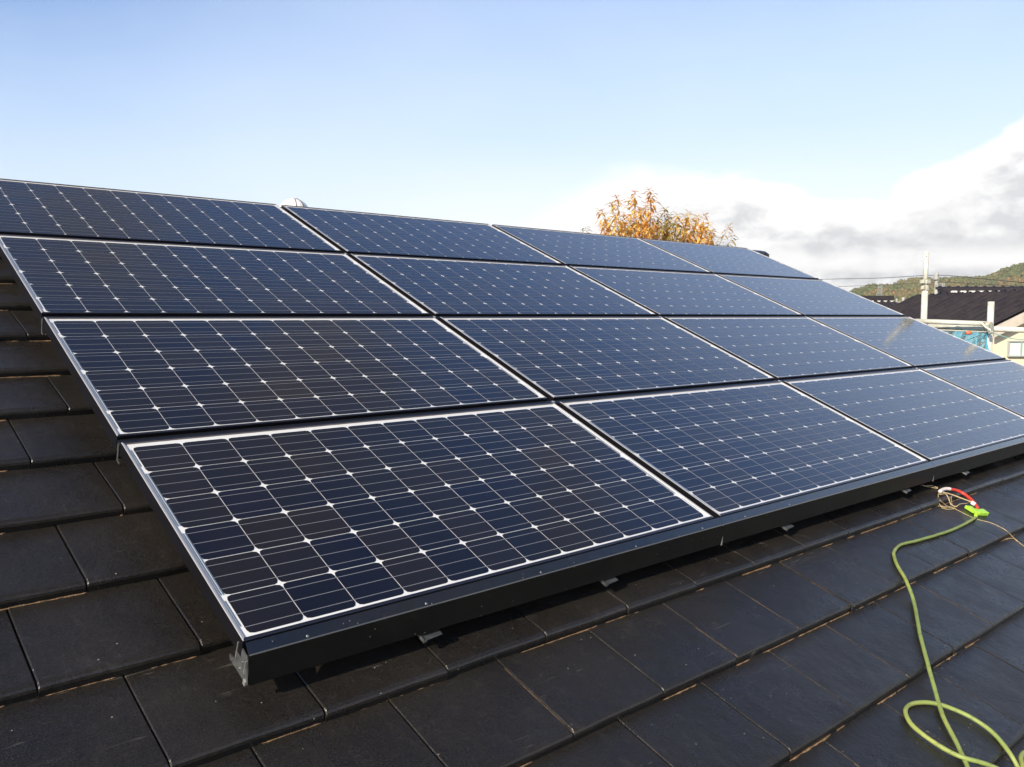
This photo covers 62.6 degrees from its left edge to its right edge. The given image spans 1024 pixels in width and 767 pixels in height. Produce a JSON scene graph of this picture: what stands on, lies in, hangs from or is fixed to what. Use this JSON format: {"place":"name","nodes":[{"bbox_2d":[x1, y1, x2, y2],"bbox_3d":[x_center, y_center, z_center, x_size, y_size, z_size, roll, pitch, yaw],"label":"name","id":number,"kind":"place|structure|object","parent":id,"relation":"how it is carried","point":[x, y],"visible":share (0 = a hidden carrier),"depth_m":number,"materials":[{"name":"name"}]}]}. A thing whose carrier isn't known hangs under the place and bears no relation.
{"place":"outdoors","nodes":[
{"label":"outdoors","id":0,"kind":"place"},
{"bbox_2d":[0,0,1023,290],"label":"sky","id":1,"kind":"structure","parent":0,"point":[838,141],"materials":[{"name":"blue"}]},
{"bbox_2d":[861,296,897,307],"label":"distant house","id":2,"kind":"structure","parent":0,"point":[887,301],"depth_m":57.63,"materials":[{"name":"black"}]},
{"bbox_2d":[889,286,1023,364],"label":"neighbour house","id":3,"kind":"structure","parent":0,"point":[966,303],"depth_m":17.26,"materials":[{"name":"white"}]},
{"bbox_2d":[1006,341,1023,356],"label":"window","id":4,"kind":"structure","parent":3,"relation":"in","point":[1014,348],"depth_m":15.75,"materials":[{"name":"white glass"}]},
{"label":"ground","id":5,"kind":"structure","parent":0,"visible":0},
{"bbox_2d":[0,250,1023,766],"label":"house","id":6,"kind":"structure","parent":5,"relation":"on","point":[798,644],"depth_m":2.11,"materials":[{"name":"tile"}]},
{"bbox_2d":[280,198,307,206],"bbox_3d":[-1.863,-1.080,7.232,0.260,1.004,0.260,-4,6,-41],"label":"roof vent","id":7,"kind":"object","parent":6,"relation":"on","point":[294,202],"visible":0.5,"depth_m":7.12,"materials":[{"name":"white plastic"}]},
{"bbox_2d":[8,234,1023,686],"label":"mounting rack","id":8,"kind":"object","parent":6,"relation":"attached to","point":[426,618],"visible":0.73,"depth_m":2.31,"materials":[{"name":"black metal"}]},
{"bbox_2d":[0,178,340,252],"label":"solar panel","id":9,"kind":"object","parent":8,"relation":"attached to","point":[31,208],"visible":0.98,"depth_m":4.09,"materials":[{"name":"blue"}]},
{"bbox_2d":[0,234,428,322],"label":"solar panel","id":10,"kind":"object","parent":8,"relation":"attached to","point":[56,276],"visible":0.96,"depth_m":3.46,"materials":[{"name":"blue"}]},
{"bbox_2d":[43,317,546,448],"bbox_3d":[-0.709,-0.064,3.039,1.580,0.040,0.814,-4,29,-41],"label":"solar panel","id":11,"kind":"object","parent":8,"relation":"attached to","point":[138,377],"visible":0.99,"depth_m":2.88,"materials":[{"name":"blue"}]},
{"bbox_2d":[120,402,713,655],"bbox_3d":[-0.194,0.311,2.479,1.580,0.040,0.814,-4,29,-41],"label":"solar panel","id":12,"kind":"object","parent":8,"relation":"attached to","point":[272,531],"visible":0.99,"depth_m":2.29,"materials":[{"name":"blue"}]},
{"bbox_2d":[281,205,561,264],"bbox_3d":[-0.521,-0.898,5.220,1.580,0.040,0.814,-4,29,-41],"label":"solar panel","id":13,"kind":"object","parent":8,"relation":"attached to","point":[352,232],"visible":0.96,"depth_m":5.12,"materials":[{"name":"blue"}]},
{"bbox_2d":[350,254,655,315],"bbox_3d":[-0.007,-0.523,4.659,1.580,0.040,0.814,-4,29,-41],"label":"solar panel","id":14,"kind":"object","parent":8,"relation":"attached to","point":[441,287],"visible":0.97,"depth_m":4.55,"materials":[{"name":"blue"}]},
{"bbox_2d":[492,224,710,272],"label":"solar panel","id":15,"kind":"object","parent":8,"relation":"attached to","point":[568,248],"visible":0.98,"depth_m":6.19,"materials":[{"name":"blue"}]},
{"bbox_2d":[439,317,774,400],"bbox_3d":[0.508,-0.148,4.099,1.580,0.040,0.814,-4,29,-41],"label":"solar panel","id":16,"kind":"object","parent":8,"relation":"attached to","point":[554,358],"visible":0.96,"depth_m":3.97,"materials":[{"name":"blue"}]},
{"bbox_2d":[569,266,801,315],"bbox_3d":[1.210,-0.608,5.719,1.580,0.040,0.814,-4,29,-41],"label":"solar panel","id":17,"kind":"object","parent":8,"relation":"attached to","point":[665,293],"visible":0.96,"depth_m":5.63,"materials":[{"name":"blue"}]},
{"bbox_2d":[640,238,818,278],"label":"solar panel","id":18,"kind":"object","parent":8,"relation":"attached to","point":[719,259],"visible":0.94,"depth_m":7.26,"materials":[{"name":"blue"}]},
{"bbox_2d":[558,381,927,518],"bbox_3d":[1.022,0.227,3.538,1.580,0.040,0.814,-4,29,-41],"label":"solar panel","id":19,"kind":"object","parent":8,"relation":"attached to","point":[716,452],"visible":0.97,"depth_m":3.40,"materials":[{"name":"blue"}]},
{"bbox_2d":[664,317,912,379],"bbox_3d":[1.724,-0.233,5.158,1.580,0.040,0.814,-4,29,-41],"label":"solar panel","id":20,"kind":"object","parent":8,"relation":"attached to","point":[779,348],"visible":0.97,"depth_m":5.06,"materials":[{"name":"blue"}]},
{"bbox_2d":[717,274,904,315],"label":"solar panel","id":21,"kind":"object","parent":8,"relation":"attached to","point":[810,297],"visible":0.97,"depth_m":6.70,"materials":[{"name":"blue"}]},
{"bbox_2d":[783,368,1023,461],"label":"solar panel","id":22,"kind":"object","parent":8,"relation":"attached to","point":[924,415],"visible":0.98,"depth_m":4.48,"materials":[{"name":"blue"}]},
{"bbox_2d":[809,317,1005,367],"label":"solar panel","id":23,"kind":"object","parent":8,"relation":"attached to","point":[914,343],"visible":0.98,"depth_m":6.13,"materials":[{"name":"blue"}]},
{"bbox_2d":[920,360,1023,416],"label":"solar panel","id":24,"kind":"object","parent":8,"relation":"attached to","point":[1000,383],"visible":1,"depth_m":5.53,"materials":[{"name":"blue"}]},
{"bbox_2d":[921,485,971,509],"bbox_3d":[1.983,0.507,3.783,0.231,0.084,0.176,0,5,-4],"label":"twine","id":25,"kind":"object","parent":6,"relation":"on","point":[948,499],"visible":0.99,"depth_m":3.77,"materials":[{"name":"fabric"}]},
{"bbox_2d":[892,505,1023,766],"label":"hose","id":26,"kind":"object","parent":6,"relation":"on","point":[960,754],"visible":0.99,"depth_m":2.31,"materials":[{"name":"plastic"}]},
{"bbox_2d":[938,487,978,508],"bbox_3d":[2.005,0.513,3.807,0.169,0.082,0.115,1,5,16],"label":"red strap","id":27,"kind":"object","parent":26,"relation":"attached to","point":[967,496],"visible":1,"depth_m":3.81,"materials":[{"name":"rubber"}]},
{"bbox_2d":[952,507,1023,545],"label":"twine","id":28,"kind":"object","parent":6,"relation":"on","point":[997,525],"visible":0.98,"depth_m":3.61,"materials":[{"name":"fabric"}]},
{"bbox_2d":[580,188,738,246],"bbox_3d":[2.199,1.341,12.748,2.645,8.600,1.930,0,5,4],"label":"autumn tree","id":29,"kind":"object","parent":5,"relation":"on","point":[645,225],"visible":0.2,"depth_m":12.35,"materials":[{"name":"orange plant"}]},
{"bbox_2d":[933,273,944,293],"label":"utility pole","id":30,"kind":"object","parent":5,"relation":"on","point":[936,277],"visible":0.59,"depth_m":61.88,"materials":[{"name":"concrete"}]},
{"bbox_2d":[819,275,1023,282],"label":"power line","id":31,"kind":"object","parent":30,"relation":"attached to","point":[933,275],"visible":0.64,"depth_m":61.07,"materials":[{"name":"grey"}]},
{"bbox_2d":[838,282,1023,286],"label":"power line","id":32,"kind":"object","parent":30,"relation":"attached to","point":[949,282],"visible":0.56,"depth_m":58.48,"materials":[{"name":"grey"}]},
{"bbox_2d":[916,251,1023,351],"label":"scaffold","id":33,"kind":"object","parent":5,"relation":"on","point":[925,281],"visible":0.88,"depth_m":7.54,"materials":[{"name":"grey metal"}]},
{"bbox_2d":[942,330,990,350],"bbox_3d":[4.009,-0.286,7.586,0.254,0.386,0.608,-4,6,-41],"label":"safety net","id":34,"kind":"object","parent":33,"relation":"hanging from","point":[965,336],"visible":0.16,"depth_m":7.49,"materials":[{"name":"teal fabric"}]},
{"bbox_2d":[987,325,1023,339],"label":"rope","id":35,"kind":"object","parent":33,"relation":"attached to","point":[1004,336],"visible":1,"depth_m":7.15,"materials":[{"name":"teal"}]},
{"bbox_3d":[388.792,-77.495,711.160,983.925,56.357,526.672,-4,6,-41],"label":"hill","id":36,"kind":"structure","parent":0,"visible":0},
{"bbox_2d":[850,262,1023,302],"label":"forest","id":37,"kind":"object","parent":36,"relation":"on","point":[900,289],"visible":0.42,"depth_m":508.91,"materials":[{"name":"green plant"}]}
]}

